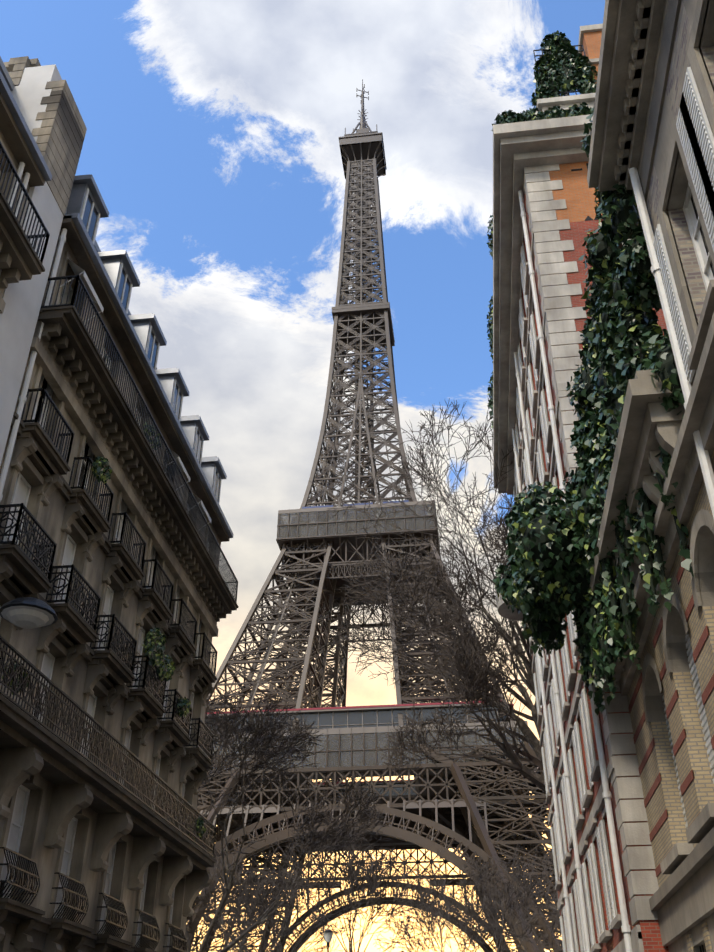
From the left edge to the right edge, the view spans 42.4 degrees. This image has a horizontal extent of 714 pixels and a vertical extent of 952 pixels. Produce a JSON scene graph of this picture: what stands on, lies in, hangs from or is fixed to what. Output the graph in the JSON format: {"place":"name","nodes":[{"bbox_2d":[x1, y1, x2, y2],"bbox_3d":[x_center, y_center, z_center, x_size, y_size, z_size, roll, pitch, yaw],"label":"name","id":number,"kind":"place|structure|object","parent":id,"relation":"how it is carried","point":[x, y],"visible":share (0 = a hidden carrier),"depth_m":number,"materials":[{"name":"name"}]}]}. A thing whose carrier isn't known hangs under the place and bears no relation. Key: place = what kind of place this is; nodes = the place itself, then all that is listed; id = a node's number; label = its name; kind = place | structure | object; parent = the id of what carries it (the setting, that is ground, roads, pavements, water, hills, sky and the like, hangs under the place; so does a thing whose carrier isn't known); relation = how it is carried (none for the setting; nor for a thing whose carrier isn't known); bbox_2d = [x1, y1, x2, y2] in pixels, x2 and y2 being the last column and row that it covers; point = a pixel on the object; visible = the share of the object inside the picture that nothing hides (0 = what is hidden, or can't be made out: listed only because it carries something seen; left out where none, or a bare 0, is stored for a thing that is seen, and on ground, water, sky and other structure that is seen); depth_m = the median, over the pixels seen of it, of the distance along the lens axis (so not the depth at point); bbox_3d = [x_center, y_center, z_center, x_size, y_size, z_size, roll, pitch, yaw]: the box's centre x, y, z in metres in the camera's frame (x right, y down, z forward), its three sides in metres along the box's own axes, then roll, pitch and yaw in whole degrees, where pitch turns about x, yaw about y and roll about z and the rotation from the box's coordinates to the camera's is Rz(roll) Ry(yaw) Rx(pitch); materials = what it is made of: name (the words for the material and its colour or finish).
{"place":"outdoors","nodes":[
{"label":"outdoors","id":0,"kind":"place"},
{"bbox_2d":[0,56,51,313],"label":"building","id":1,"kind":"structure","parent":0,"point":[24,168],"depth_m":20.51,"materials":[{"name":"stone"}]},
{"bbox_2d":[0,174,238,951],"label":"building","id":2,"kind":"structure","parent":0,"point":[105,759],"depth_m":24.42,"materials":[{"name":"stone"}]},
{"bbox_2d":[0,597,57,628],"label":"wall lamp","id":3,"kind":"object","parent":2,"relation":"attached to","point":[28,612],"visible":1,"depth_m":17.68,"materials":[{"name":"black metal"}]},
{"bbox_2d":[2,422,205,839],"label":"balcony plants","id":4,"kind":"object","parent":2,"relation":"attached to","point":[158,656],"visible":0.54,"depth_m":27.14,"materials":[{"name":"green plant"}]},
{"bbox_2d":[0,0,604,951],"label":"sky","id":5,"kind":"structure","parent":0,"point":[211,148],"materials":[{"name":"blue"}]},
{"label":"ground","id":6,"kind":"structure","parent":0,"visible":0},
{"bbox_2d":[0,56,86,465],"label":"party wall","id":7,"kind":"structure","parent":6,"relation":"on","point":[46,103],"depth_m":23.30,"materials":[{"name":"stone"}]},
{"bbox_2d":[188,860,350,951],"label":"park tree","id":8,"kind":"object","parent":6,"relation":"on","point":[225,925],"visible":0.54,"depth_m":98.28,"materials":[{"name":"brown plant"}]},
{"bbox_2d":[198,845,366,951],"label":"park tree","id":9,"kind":"object","parent":6,"relation":"on","point":[250,881],"visible":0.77,"depth_m":75.45,"materials":[{"name":"brown plant"}]},
{"bbox_2d":[185,686,392,951],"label":"tree","id":10,"kind":"object","parent":6,"relation":"on","point":[258,741],"visible":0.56,"depth_m":42.58,"materials":[{"name":"brown plant"}]},
{"bbox_2d":[323,926,333,951],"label":"lamp post","id":11,"kind":"object","parent":6,"relation":"on","point":[328,933],"visible":1,"depth_m":54.34,"materials":[{"name":"white glass"}]},
{"bbox_2d":[252,827,436,951],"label":"park tree","id":12,"kind":"object","parent":6,"relation":"on","point":[355,878],"visible":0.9,"depth_m":69.17,"materials":[{"name":"brown plant"}]},
{"bbox_2d":[184,79,562,951],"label":"eiffel tower","id":13,"kind":"structure","parent":6,"relation":"on","point":[472,807],"depth_m":219.24,"materials":[{"name":"metal"}]},
{"bbox_2d":[311,398,545,791],"bbox_3d":[7.415,12.175,44.469,19.308,31.568,14.056,25,-41,-33],"label":"plane tree","id":14,"kind":"object","parent":6,"relation":"on","point":[471,678],"visible":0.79,"depth_m":45.38,"materials":[{"name":"brown plant"}]},
{"bbox_2d":[374,878,512,951],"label":"park tree","id":15,"kind":"object","parent":6,"relation":"on","point":[455,910],"visible":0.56,"depth_m":97.94,"materials":[{"name":"brown plant"}]},
{"bbox_2d":[380,844,557,951],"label":"park tree","id":16,"kind":"object","parent":6,"relation":"on","point":[479,872],"visible":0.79,"depth_m":82.01,"materials":[{"name":"brown plant"}]},
{"bbox_2d":[454,840,560,951],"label":"park tree","id":17,"kind":"object","parent":6,"relation":"on","point":[509,908],"visible":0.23,"depth_m":71.95,"materials":[{"name":"brown plant"}]},
{"bbox_2d":[528,890,562,951],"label":"park tree","id":18,"kind":"object","parent":6,"relation":"on","point":[558,938],"visible":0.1,"depth_m":92.44,"materials":[{"name":"brown plant"}]},
{"bbox_2d":[493,24,668,951],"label":"apartments","id":19,"kind":"structure","parent":6,"relation":"on","point":[544,220],"depth_m":28.09,"materials":[{"name":"stone"}]},
{"bbox_2d":[486,30,597,427],"bbox_3d":[8.211,-9.410,39.022,5.809,7.799,18.690,-4,-33,6],"label":"ivy","id":20,"kind":"object","parent":19,"relation":"on","point":[564,69],"visible":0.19,"depth_m":33.14,"materials":[{"name":"green plant"}]},
{"bbox_2d":[587,0,713,951],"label":"building","id":21,"kind":"structure","parent":6,"relation":"on","point":[652,142],"depth_m":13.76,"materials":[{"name":"stone"}]},
{"bbox_2d":[493,112,693,715],"bbox_3d":[4.536,-0.328,18.396,2.578,8.888,10.532,0,-33,0],"label":"ivy","id":22,"kind":"object","parent":21,"relation":"attached to","point":[552,550],"visible":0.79,"depth_m":17.20,"materials":[{"name":"green plant"}]},
{"bbox_2d":[589,369,689,673],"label":"wing cornice","id":23,"kind":"structure","parent":21,"relation":"attached to","point":[648,425],"depth_m":14.30,"materials":[{"name":"stone"}]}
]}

